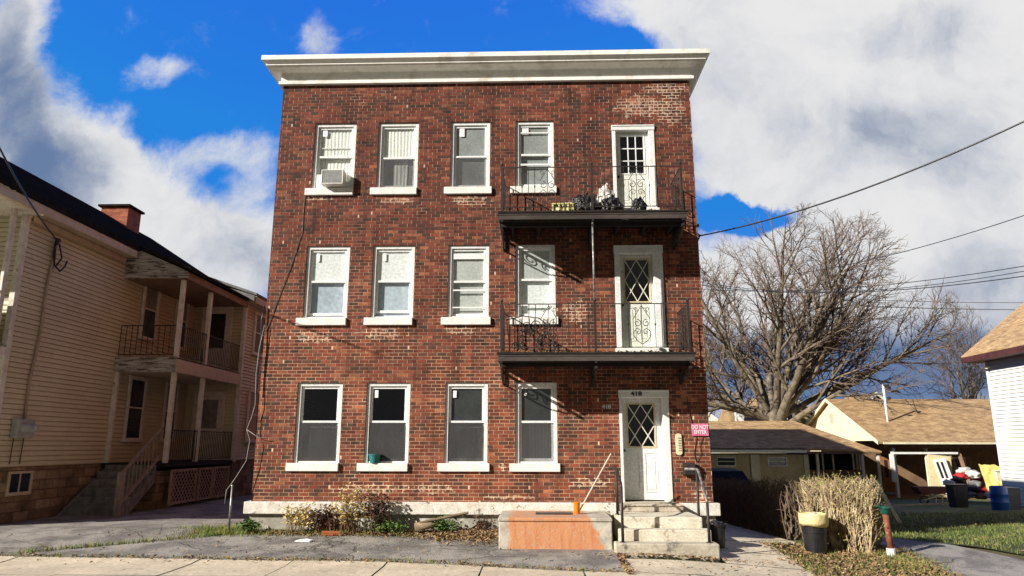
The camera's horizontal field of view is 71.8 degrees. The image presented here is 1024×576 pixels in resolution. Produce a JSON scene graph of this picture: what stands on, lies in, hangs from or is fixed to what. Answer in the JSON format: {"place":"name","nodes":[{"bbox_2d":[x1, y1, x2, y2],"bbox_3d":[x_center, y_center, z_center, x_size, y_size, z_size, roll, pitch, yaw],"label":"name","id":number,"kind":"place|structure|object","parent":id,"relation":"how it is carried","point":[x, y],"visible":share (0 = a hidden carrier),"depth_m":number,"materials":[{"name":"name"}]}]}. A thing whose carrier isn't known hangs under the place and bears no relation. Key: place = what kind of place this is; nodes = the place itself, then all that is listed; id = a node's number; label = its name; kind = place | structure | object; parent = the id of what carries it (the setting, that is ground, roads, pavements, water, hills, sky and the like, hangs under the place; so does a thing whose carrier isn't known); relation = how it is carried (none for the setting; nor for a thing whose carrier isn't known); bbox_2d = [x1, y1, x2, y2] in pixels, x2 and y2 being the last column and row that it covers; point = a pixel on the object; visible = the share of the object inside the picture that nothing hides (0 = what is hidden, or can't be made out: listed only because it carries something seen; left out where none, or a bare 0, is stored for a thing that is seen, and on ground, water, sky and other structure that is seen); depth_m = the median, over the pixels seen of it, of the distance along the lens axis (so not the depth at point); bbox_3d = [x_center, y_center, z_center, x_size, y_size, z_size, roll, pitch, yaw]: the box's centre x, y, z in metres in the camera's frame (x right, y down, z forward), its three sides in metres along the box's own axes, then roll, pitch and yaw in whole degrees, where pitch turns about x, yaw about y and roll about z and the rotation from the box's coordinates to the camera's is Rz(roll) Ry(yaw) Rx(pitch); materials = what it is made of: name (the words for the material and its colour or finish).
{"place":"outdoors","nodes":[
{"label":"outdoors","id":0,"kind":"place"},
{"bbox_2d":[0,494,624,574],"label":"driveway","id":1,"kind":"structure","parent":0,"point":[28,534],"depth_m":12.41,"materials":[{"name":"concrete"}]},
{"bbox_2d":[228,484,233,529],"bbox_3d":[-5.401,4.238,13.575,0.055,0.910,0.055,-6,-14,24],"label":"thin post","id":2,"kind":"object","parent":1,"relation":"on","point":[230,507],"visible":0.87,"depth_m":13.57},
{"bbox_2d":[236,518,263,533],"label":"weed","id":3,"kind":"object","parent":1,"relation":"on","point":[248,525],"visible":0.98,"depth_m":13.28,"materials":[{"name":"green plant"}]},
{"bbox_2d":[282,502,314,534],"bbox_3d":[-4.006,4.339,13.326,0.672,0.595,0.470,0,-13,2],"label":"dry shrub","id":4,"kind":"object","parent":1,"relation":"on","point":[302,521],"visible":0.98,"depth_m":13.29,"materials":[{"name":"yellow plant"}]},
{"bbox_2d":[305,504,348,532],"bbox_3d":[-3.553,4.366,13.373,0.898,0.546,0.402,0,-13,2],"label":"dry shrub","id":5,"kind":"object","parent":1,"relation":"on","point":[325,522],"visible":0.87,"depth_m":13.37,"materials":[{"name":"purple plant"}]},
{"bbox_2d":[322,531,340,535],"bbox_3d":[-3.361,4.562,13.152,0.343,0.092,0.131,3,-13,-12],"label":"loose brick","id":6,"kind":"object","parent":1,"relation":"on","point":[325,533],"visible":0.91,"depth_m":13.10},
{"bbox_2d":[328,482,371,535],"bbox_3d":[-3.012,4.139,13.298,0.827,0.982,0.542,5,-14,-22],"label":"dry shrub","id":7,"kind":"object","parent":1,"relation":"on","point":[344,516],"visible":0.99,"depth_m":13.26,"materials":[{"name":"yellow plant"}]},
{"bbox_2d":[357,486,394,534],"bbox_3d":[-2.558,4.189,13.346,0.729,0.894,0.472,5,-13,-20],"label":"dry shrub","id":8,"kind":"object","parent":1,"relation":"on","point":[376,508],"visible":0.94,"depth_m":13.33,"materials":[{"name":"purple plant"}]},
{"bbox_2d":[366,517,410,533],"bbox_3d":[-2.303,4.459,13.253,0.824,0.337,0.461,0,-13,2],"label":"weed","id":9,"kind":"object","parent":1,"relation":"on","point":[385,526],"visible":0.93,"depth_m":13.18,"materials":[{"name":"green plant"}]},
{"bbox_2d":[431,514,462,535],"bbox_3d":[-1.237,4.440,13.256,0.659,0.367,0.426,0,-13,2],"label":"weed","id":10,"kind":"object","parent":1,"relation":"on","point":[441,527],"visible":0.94,"depth_m":13.18,"materials":[{"name":"green plant"}]},
{"bbox_2d":[472,510,499,530],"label":"weed","id":11,"kind":"object","parent":1,"relation":"on","point":[479,523],"visible":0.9,"depth_m":13.24,"materials":[{"name":"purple plant"}]},
{"bbox_2d":[0,556,699,575],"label":"sidewalk","id":12,"kind":"structure","parent":0,"point":[45,566],"depth_m":10.63,"materials":[{"name":"concrete"}]},
{"bbox_2d":[0,0,1023,417],"label":"sky","id":13,"kind":"structure","parent":0,"point":[170,110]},
{"bbox_2d":[51,493,1023,575],"bbox_3d":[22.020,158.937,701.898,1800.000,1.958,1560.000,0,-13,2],"label":"ground","id":14,"kind":"structure","parent":0,"point":[939,508],"depth_m":14.57,"materials":[{"name":"asphalt"}]},
{"bbox_2d":[0,157,266,523],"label":"house","id":15,"kind":"structure","parent":14,"relation":"on","point":[142,387],"depth_m":18.13,"materials":[{"name":"beige plastic"}]},
{"bbox_2d":[4,471,33,496],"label":"cellar window","id":16,"kind":"structure","parent":15,"relation":"in","point":[18,482],"depth_m":15.08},
{"bbox_2d":[9,238,67,463],"bbox_3d":[-10.358,1.307,15.673,0.295,5.030,0.916,0,-13,2],"label":"electric meter","id":17,"kind":"object","parent":15,"relation":"attached to","point":[24,427],"visible":1,"depth_m":15.30,"materials":[{"name":"black metal"}]},
{"bbox_2d":[0,147,55,238],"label":"overhead wire","id":18,"kind":"object","parent":17,"relation":"attached to","point":[17,181],"visible":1,"depth_m":13.63,"materials":[{"name":"black plastic"}]},
{"bbox_2d":[121,375,148,441],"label":"window","id":19,"kind":"structure","parent":15,"relation":"in","point":[137,386],"depth_m":19.46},
{"bbox_2d":[137,286,160,342],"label":"window","id":20,"kind":"structure","parent":15,"relation":"in","point":[151,298],"depth_m":20.23,"materials":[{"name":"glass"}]},
{"bbox_2d":[159,382,179,441],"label":"window","id":21,"kind":"structure","parent":15,"relation":"in","point":[167,387],"depth_m":21.19,"materials":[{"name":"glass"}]},
{"bbox_2d":[171,299,189,350],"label":"window","id":22,"kind":"structure","parent":15,"relation":"in","point":[187,306],"depth_m":22.18,"materials":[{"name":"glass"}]},
{"bbox_2d":[244,389,259,442],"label":"window","id":23,"kind":"structure","parent":15,"relation":"in","point":[252,427],"depth_m":23.36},
{"bbox_2d":[251,311,265,357],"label":"window","id":24,"kind":"structure","parent":15,"relation":"in","point":[257,320],"depth_m":23.90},
{"bbox_2d":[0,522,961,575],"bbox_3d":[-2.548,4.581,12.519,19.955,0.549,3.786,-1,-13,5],"label":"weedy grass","id":25,"kind":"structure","parent":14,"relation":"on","point":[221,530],"depth_m":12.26,"materials":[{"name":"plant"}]},
{"bbox_2d":[243,48,720,533],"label":"apartment building","id":26,"kind":"structure","parent":14,"relation":"on","point":[461,316],"depth_m":14.58,"materials":[{"name":"red brick"}]},
{"bbox_2d":[224,325,266,503],"bbox_3d":[-5.165,2.451,14.039,0.714,3.501,0.071,3,-13,-14],"label":"hanging cable","id":27,"kind":"object","parent":26,"relation":"hanging from","point":[251,417],"visible":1,"depth_m":13.99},
{"bbox_2d":[256,306,264,393],"bbox_3d":[-5.117,1.246,14.376,0.053,1.802,0.043,0,-13,2],"label":"wall cable","id":28,"kind":"object","parent":26,"relation":"attached to","point":[260,351],"depth_m":14.34,"materials":[{"name":"black plastic"}]},
{"bbox_2d":[286,383,342,470],"bbox_3d":[-3.912,2.760,14.113,1.030,1.725,0.219,0,-13,2],"label":"window","id":29,"kind":"structure","parent":26,"relation":"in","point":[317,443],"depth_m":14.06,"materials":[{"name":"white paint"}]},
{"bbox_2d":[296,246,349,325],"bbox_3d":[-3.908,-0.047,14.738,1.030,1.695,0.219,0,-13,2],"label":"window","id":30,"kind":"structure","parent":26,"relation":"in","point":[327,268],"depth_m":14.81,"materials":[{"name":"glass"}]},
{"bbox_2d":[304,124,356,195],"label":"window","id":31,"kind":"structure","parent":26,"relation":"in","point":[335,144],"depth_m":15.45,"materials":[{"name":"white paint"}]},
{"bbox_2d":[316,169,350,187],"bbox_3d":[-3.840,-2.328,15.108,0.757,0.320,0.273,0,-13,2],"label":"air conditioner","id":32,"kind":"object","parent":26,"relation":"attached to","point":[331,178],"visible":1,"depth_m":15.01,"materials":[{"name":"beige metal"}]},
{"bbox_2d":[368,454,380,462],"bbox_3d":[-2.695,3.346,13.884,0.260,0.170,0.260,0,-13,2],"label":"flower pot","id":33,"kind":"object","parent":26,"relation":"on","point":[374,458],"visible":1,"depth_m":13.80,"materials":[{"name":"teal ceramic"}]},
{"bbox_2d":[357,383,410,470],"bbox_3d":[-2.530,2.752,14.072,0.995,1.725,0.219,0,-13,2],"label":"window","id":34,"kind":"structure","parent":26,"relation":"in","point":[390,439],"depth_m":14.02,"materials":[{"name":"white paint"}]},
{"bbox_2d":[364,246,414,324],"bbox_3d":[-2.526,-0.054,14.696,0.995,1.695,0.219,0,-13,2],"label":"window","id":35,"kind":"structure","parent":26,"relation":"in","point":[393,266],"depth_m":14.76,"materials":[{"name":"white paint"}]},
{"bbox_2d":[370,123,418,194],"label":"window","id":36,"kind":"structure","parent":26,"relation":"in","point":[398,142],"depth_m":15.40,"materials":[{"name":"white paint"}]},
{"bbox_2d":[437,383,489,471],"bbox_3d":[-0.940,2.744,14.024,1.015,1.725,0.219,0,-13,2],"label":"window","id":37,"kind":"structure","parent":26,"relation":"in","point":[466,404],"depth_m":14.02,"materials":[{"name":"white paint"}]},
{"bbox_2d":[441,245,490,324],"bbox_3d":[-0.936,-0.062,14.649,1.015,1.695,0.219,0,-13,2],"label":"window","id":38,"kind":"structure","parent":26,"relation":"in","point":[468,265],"depth_m":14.71,"materials":[{"name":"white paint"}]},
{"bbox_2d":[444,122,491,194],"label":"window","id":39,"kind":"structure","parent":26,"relation":"in","point":[470,141],"depth_m":15.32,"materials":[{"name":"white paint"}]},
{"bbox_2d":[510,121,556,193],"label":"window","id":40,"kind":"structure","parent":26,"relation":"in","point":[534,140],"depth_m":15.29,"materials":[{"name":"glass"}]},
{"bbox_2d":[510,245,557,324],"bbox_3d":[0.452,-0.070,14.607,0.983,1.695,0.219,0,-13,2],"label":"window","id":41,"kind":"structure","parent":26,"relation":"in","point":[535,264],"depth_m":14.68,"materials":[{"name":"glass"}]},
{"bbox_2d":[510,383,559,471],"bbox_3d":[0.448,2.738,13.989,0.983,1.725,0.234,0,-13,2],"label":"window","id":42,"kind":"structure","parent":26,"relation":"in","point":[536,403],"depth_m":14.05,"materials":[{"name":"white paint"}]},
{"bbox_2d":[552,202,573,210],"bbox_3d":[1.011,-1.564,14.051,0.440,0.238,0.220,0,-13,2],"label":"plastic crate","id":43,"kind":"object","parent":26,"relation":"on","point":[562,204],"visible":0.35,"depth_m":13.97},
{"bbox_2d":[571,192,597,209],"bbox_3d":[1.438,-1.681,14.170,0.593,0.524,0.483,0,-13,2],"label":"bin bag","id":44,"kind":"object","parent":26,"relation":"on","point":[583,201],"visible":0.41,"depth_m":13.97,"materials":[{"name":"plastic"}]},
{"bbox_2d":[597,183,614,209],"bbox_3d":[1.919,-1.762,14.463,0.468,0.811,0.370,0,-13,2],"label":"bin bag","id":45,"kind":"object","parent":26,"relation":"on","point":[602,195],"visible":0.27,"depth_m":14.41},
{"bbox_2d":[598,194,623,209],"bbox_3d":[1.976,-1.656,14.147,0.551,0.466,0.465,0,-13,2],"label":"bin bag","id":46,"kind":"object","parent":26,"relation":"on","point":[607,201],"visible":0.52,"depth_m":13.99,"materials":[{"name":"plastic"}]},
{"bbox_2d":[630,196,647,209],"bbox_3d":[2.519,-1.641,14.032,0.358,0.389,0.333,0,-13,2],"label":"bin bag","id":47,"kind":"object","parent":26,"relation":"on","point":[641,203],"visible":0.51,"depth_m":13.93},
{"bbox_2d":[675,433,682,454],"bbox_3d":[3.242,3.038,13.753,0.124,0.413,0.042,0,-13,2],"label":"intercom","id":48,"kind":"object","parent":26,"relation":"attached to","point":[678,439],"visible":1,"depth_m":13.74,"materials":[{"name":"beige plastic"}]},
{"bbox_2d":[682,463,695,475],"bbox_3d":[3.395,3.478,13.592,0.230,0.243,0.150,0,-13,2],"label":"mailbox","id":49,"kind":"object","parent":26,"relation":"attached to","point":[688,465],"visible":0.96,"depth_m":13.53,"materials":[{"name":"black metal"}]},
{"bbox_2d":[691,424,708,435],"bbox_3d":[3.670,2.764,13.797,0.330,0.230,0.028,0,-13,2],"label":"wall sign","id":50,"kind":"object","parent":26,"relation":"attached to","point":[699,429],"visible":1,"depth_m":13.79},
{"bbox_2d":[702,276,1023,292],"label":"overhead wire","id":51,"kind":"object","parent":26,"relation":"attached to","point":[875,291],"visible":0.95,"depth_m":38.95,"materials":[{"name":"black plastic"}]},
{"bbox_2d":[705,266,1023,291],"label":"overhead wire","id":52,"kind":"object","parent":26,"relation":"attached to","point":[891,284],"visible":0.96,"depth_m":37.82,"materials":[{"name":"black plastic"}]},
{"bbox_2d":[0,512,1023,575],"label":"leaf litter","id":53,"kind":"object","parent":14,"relation":"on","point":[465,533],"visible":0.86,"depth_m":11.86,"materials":[{"name":"brown plant"}]},
{"bbox_2d":[414,519,443,530],"bbox_3d":[-1.542,4.426,13.210,0.556,0.201,0.147,4,-13,-15],"label":"log","id":54,"kind":"object","parent":53,"relation":"on","point":[418,526],"visible":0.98,"depth_m":13.13,"materials":[{"name":"brown wood"}]},
{"bbox_2d":[419,511,468,522],"bbox_3d":[-1.277,4.311,13.276,0.931,0.226,0.102,2,-13,-10],"label":"plank","id":55,"kind":"object","parent":54,"relation":"on","point":[451,516],"visible":1,"depth_m":13.25,"materials":[{"name":"brown wood"}]},
{"bbox_2d":[498,510,612,549],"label":"concrete platform","id":56,"kind":"structure","parent":14,"relation":"on","point":[518,529],"depth_m":12.09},
{"bbox_2d":[536,512,571,514],"bbox_3d":[0.755,4.095,12.881,0.650,0.015,0.400,0,-13,2],"label":"door mat","id":57,"kind":"object","parent":56,"relation":"on","point":[568,513],"depth_m":12.72,"materials":[{"name":"black plastic"}]},
{"bbox_2d":[573,502,579,513],"bbox_3d":[1.174,3.988,12.830,0.128,0.205,0.128,0,-13,2],"label":"plastic cup","id":58,"kind":"object","parent":56,"relation":"on","point":[576,505],"visible":1,"depth_m":12.79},
{"bbox_2d":[580,453,610,509],"bbox_3d":[1.509,3.564,12.920,0.672,1.073,0.025,-6,-14,24],"label":"broom stick","id":59,"kind":"object","parent":56,"relation":"on","point":[595,481],"visible":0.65,"depth_m":12.91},
{"bbox_2d":[614,503,719,561],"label":"front steps","id":60,"kind":"structure","parent":14,"relation":"on","point":[665,528],"depth_m":11.96,"materials":[{"name":"paint"}]},
{"bbox_2d":[608,467,625,542],"bbox_3d":[1.839,3.751,12.356,0.189,1.196,0.992,0,-13,2],"label":"handrail","id":61,"kind":"object","parent":60,"relation":"on","point":[617,476],"visible":1,"depth_m":12.05,"materials":[{"name":"black metal"}]},
{"bbox_2d":[685,468,712,542],"bbox_3d":[3.244,3.807,12.274,0.256,1.316,0.943,0,-13,2],"label":"handrail","id":62,"kind":"object","parent":60,"relation":"on","point":[697,472],"visible":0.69,"depth_m":12.34,"materials":[{"name":"black metal"}]},
{"bbox_2d":[711,468,750,490],"bbox_3d":[7.405,7.232,25.309,1.840,1.500,4.520,0,-13,2],"label":"parked car","id":63,"kind":"object","parent":14,"relation":"on","point":[717,473],"visible":0.03,"depth_m":24.74,"materials":[{"name":"paint"}]},
{"bbox_2d":[718,406,761,420],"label":"distant house","id":64,"kind":"structure","parent":14,"relation":"on","point":[725,415],"depth_m":59.77,"materials":[{"name":"brown"}]},
{"bbox_2d":[712,474,806,539],"bbox_3d":[6.185,5.819,19.573,1.397,1.677,11.432,-1,-13,6],"label":"shaded hedge","id":65,"kind":"object","parent":14,"relation":"on","point":[739,505],"visible":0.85,"depth_m":16.04,"materials":[{"name":"brown plant"}]},
{"bbox_2d":[749,398,812,424],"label":"distant house","id":66,"kind":"structure","parent":14,"relation":"on","point":[808,416],"depth_m":60.32,"materials":[{"name":"brown"}]},
{"bbox_2d":[798,511,828,554],"bbox_3d":[5.385,4.356,12.595,0.497,0.702,0.501,0,-13,2],"label":"trash can","id":67,"kind":"object","parent":14,"relation":"on","point":[814,525],"visible":0.95,"depth_m":12.43,"materials":[{"name":"black plastic"}]},
{"bbox_2d":[699,200,970,423],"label":"bare tree","id":68,"kind":"object","parent":14,"relation":"on","point":[815,346],"visible":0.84,"depth_m":48.41,"materials":[{"name":"brown plant"}]},
{"bbox_2d":[794,470,887,554],"bbox_3d":[6.099,4.133,13.190,1.644,1.441,1.402,-8,-15,33],"label":"hedge","id":69,"kind":"object","parent":14,"relation":"on","point":[853,519],"visible":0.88,"depth_m":12.83,"materials":[{"name":"yellow plant"}]},
{"bbox_2d":[875,505,895,556],"bbox_3d":[6.562,4.259,12.427,0.286,0.871,0.240,0,-13,2],"label":"rusty post","id":70,"kind":"object","parent":14,"relation":"on","point":[885,512],"visible":0.98,"depth_m":12.39,"materials":[{"name":"metal"}]},
{"bbox_2d":[875,483,901,523],"bbox_3d":[10.029,5.763,18.851,1.176,1.148,0.093,10,-16,-37],"label":"leaning board","id":71,"kind":"object","parent":14,"relation":"on","point":[892,510],"visible":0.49,"depth_m":18.84,"materials":[{"name":"wood"}]},
{"bbox_2d":[805,399,998,498],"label":"ranch house","id":72,"kind":"structure","parent":14,"relation":"on","point":[909,436],"depth_m":43.43,"materials":[{"name":"beige"}]},
{"bbox_2d":[880,457,895,492],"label":"door","id":73,"kind":"structure","parent":72,"relation":"in","point":[889,486],"depth_m":43.29,"materials":[{"name":"wood"}]},
{"bbox_2d":[882,384,900,421],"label":"utility mast","id":74,"kind":"object","parent":72,"relation":"attached to","point":[888,398],"visible":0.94,"depth_m":43.50,"materials":[{"name":"white metal"}]},
{"bbox_2d":[952,457,966,473],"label":"window","id":75,"kind":"structure","parent":72,"relation":"in","point":[956,463],"depth_m":43.34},
{"bbox_2d":[879,502,948,505],"bbox_3d":[15.450,8.621,28.089,4.744,0.110,0.120,4,-13,-16],"label":"board","id":76,"kind":"object","parent":14,"relation":"on","point":[917,504],"visible":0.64,"depth_m":28.26,"materials":[{"name":"brown wood"}]},
{"bbox_2d":[910,486,946,504],"bbox_3d":[18.854,9.180,31.291,2.105,0.770,0.600,0,-13,2],"label":"wheelbarrow","id":77,"kind":"object","parent":14,"relation":"on","point":[936,490],"visible":0.77,"depth_m":31.08,"materials":[{"name":"red metal"}]},
{"bbox_2d":[927,454,952,497],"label":"plywood sheet","id":78,"kind":"object","parent":14,"relation":"on","point":[934,478],"visible":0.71,"depth_m":40.01,"materials":[{"name":"wood"}]},
{"bbox_2d":[933,458,954,498],"bbox_3d":[24.302,10.665,39.619,1.047,2.280,0.363,0,-13,2],"label":"loose door","id":79,"kind":"structure","parent":14,"relation":"on","point":[942,468],"depth_m":39.75,"materials":[{"name":"wood"}]},
{"bbox_2d":[917,303,992,398],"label":"bare tree","id":80,"kind":"object","parent":14,"relation":"on","point":[974,375],"visible":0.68,"depth_m":58.71,"materials":[{"name":"brown plant"}]},
{"bbox_2d":[943,484,968,507],"bbox_3d":[18.596,8.667,29.543,0.700,0.930,0.650,0,-13,2],"label":"black bin","id":81,"kind":"object","parent":14,"relation":"on","point":[957,495],"visible":0.96,"depth_m":29.32,"materials":[{"name":"plastic"}]},
{"bbox_2d":[960,303,1023,505],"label":"white house","id":82,"kind":"structure","parent":14,"relation":"on","point":[998,350],"depth_m":30.97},
{"bbox_2d":[701,271,1023,291],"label":"overhead wire","id":83,"kind":"object","parent":82,"relation":"attached to","point":[879,289],"visible":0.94,"depth_m":38.62,"materials":[{"name":"black plastic"}]},
{"bbox_2d":[992,470,1001,481],"bbox_3d":[23.847,9.566,34.329,1.000,1.410,0.700,0,-13,2],"label":"cabinet","id":84,"kind":"object","parent":14,"relation":"on","point":[997,474],"visible":0.18,"depth_m":34.16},
{"bbox_2d":[979,464,1001,492],"bbox_3d":[23.539,9.212,34.240,1.409,1.362,0.568,0,-13,2],"label":"tarp","id":85,"kind":"object","parent":84,"relation":"on","point":[988,475],"visible":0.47,"depth_m":34.32,"materials":[{"name":"plastic"}]},
{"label":"bundle","id":86,"kind":"object","parent":14,"relation":"on","visible":0},
{"bbox_2d":[968,491,975,497],"bbox_3d":[22.005,9.930,34.078,0.615,0.342,0.496,8,-15,-31],"label":"bundle","id":87,"kind":"object","parent":86,"relation":"on","point":[971,494],"visible":0.45,"depth_m":33.93,"materials":[{"name":"grey fabric"}]},
{"bbox_2d":[968,485,981,492],"bbox_3d":[22.291,9.729,34.357,0.737,0.360,0.589,0,-13,2],"label":"bundle","id":88,"kind":"object","parent":87,"relation":"on","point":[974,488],"visible":0.75,"depth_m":34.13,"materials":[{"name":"fabric"}]},
{"bbox_2d":[968,480,983,487],"bbox_3d":[22.708,9.588,34.652,0.680,0.364,0.530,0,-13,2],"label":"bundle","id":89,"kind":"object","parent":88,"relation":"on","point":[978,484],"visible":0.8,"depth_m":34.54,"materials":[{"name":"grey fabric"}]},
{"bbox_2d":[971,477,983,480],"bbox_3d":[23.036,9.388,35.008,0.570,0.306,0.387,0,-13,2],"label":"bundle","id":90,"kind":"object","parent":89,"relation":"on","point":[979,479],"visible":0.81,"depth_m":34.85,"materials":[{"name":"black fabric"}]},
{"bbox_2d":[966,470,982,477],"bbox_3d":[22.766,9.154,34.853,0.765,0.399,0.589,9,-15,-33],"label":"bundle","id":91,"kind":"object","parent":90,"relation":"on","point":[974,474],"visible":0.99,"depth_m":34.70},
{"bbox_2d":[625,524,815,575],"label":"path","id":92,"kind":"structure","parent":0,"point":[753,546],"depth_m":11.28,"materials":[{"name":"concrete"}]},
{"bbox_2d":[706,520,726,547],"bbox_3d":[3.622,4.336,12.502,0.360,0.464,0.355,0,-13,2],"label":"trash can","id":93,"kind":"object","parent":92,"relation":"on","point":[718,530],"visible":0.8,"depth_m":12.38,"materials":[{"name":"black plastic"}]},
{"bbox_2d":[709,421,882,498],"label":"garage","id":94,"kind":"structure","parent":0,"point":[789,450],"depth_m":41.25,"materials":[{"name":"beige"}]},
{"bbox_2d":[716,457,735,465],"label":"window","id":95,"kind":"structure","parent":94,"relation":"in","point":[721,461],"depth_m":40.98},
{"bbox_2d":[767,457,787,465],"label":"window","id":96,"kind":"structure","parent":94,"relation":"in","point":[772,461],"depth_m":40.89,"materials":[{"name":"glass"}]},
{"bbox_2d":[844,392,883,398],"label":"distant house","id":97,"kind":"structure","parent":0,"point":[878,397],"depth_m":66.39,"materials":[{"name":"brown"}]},
{"bbox_2d":[770,502,1023,554],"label":"lawn","id":98,"kind":"structure","parent":0,"point":[984,507],"depth_m":16.63,"materials":[{"name":"plant"}]},
{"bbox_2d":[989,486,1009,509],"bbox_3d":[18.302,7.898,26.572,0.600,0.900,0.600,0,-13,2],"label":"barrel","id":99,"kind":"object","parent":98,"relation":"on","point":[999,498],"visible":0.88,"depth_m":26.37,"materials":[{"name":"blue plastic"}]},
{"bbox_2d":[1007,487,1020,508],"bbox_3d":[19.154,8.152,27.411,0.804,0.850,0.600,0,-13,2],"label":"grey bin","id":100,"kind":"object","parent":98,"relation":"on","point":[1014,495],"visible":0.35,"depth_m":27.13,"materials":[{"name":"plastic"}]},
{"bbox_2d":[774,215,1023,276],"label":"overhead wire","id":101,"kind":"object","parent":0,"point":[920,247],"visible":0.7,"depth_m":39.43,"materials":[{"name":"black plastic"}]},
{"bbox_2d":[869,306,1015,309],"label":"overhead wire","id":102,"kind":"object","parent":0,"point":[952,308],"visible":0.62,"depth_m":46.50,"materials":[{"name":"black plastic"}]},
{"bbox_2d":[862,299,1023,302],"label":"overhead wire","id":103,"kind":"object","parent":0,"point":[961,302],"visible":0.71,"depth_m":46.36,"materials":[{"name":"black plastic"}]},
{"bbox_2d":[877,538,1023,575],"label":"driveway","id":104,"kind":"structure","parent":0,"point":[972,562],"depth_m":12.07,"materials":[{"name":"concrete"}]},
{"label":"bundle","id":105,"kind":"object","parent":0,"visible":0},
{"bbox_2d":[950,475,965,482],"bbox_3d":[21.966,9.428,34.899,0.669,0.380,0.510,0,-13,2],"label":"bundle","id":106,"kind":"object","parent":105,"relation":"on","point":[956,479],"visible":0.94,"depth_m":34.72,"materials":[{"name":"black plastic"}]},
{"bbox_2d":[952,472,971,479],"bbox_3d":[22.218,9.283,34.955,0.806,0.390,0.619,-9,-16,36],"label":"bundle","id":107,"kind":"object","parent":106,"relation":"on","point":[963,475],"visible":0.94,"depth_m":34.79,"materials":[{"name":"red fabric"}]},
{"bbox_2d":[955,467,971,474],"bbox_3d":[22.420,9.067,35.114,0.754,0.382,0.532,0,-13,2],"label":"bundle","id":108,"kind":"object","parent":107,"relation":"on","point":[964,469],"visible":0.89,"depth_m":34.93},
{"bbox_3d":[3.950,-1.187,15.105,0.157,0.388,0.100,0,-13,2],"label":"wire bracket","id":109,"kind":"object","parent":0,"visible":0},
{"bbox_2d":[698,121,1023,236],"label":"overhead wire","id":110,"kind":"object","parent":109,"relation":"attached to","point":[1002,131],"visible":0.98,"depth_m":12.33,"materials":[{"name":"black plastic"}]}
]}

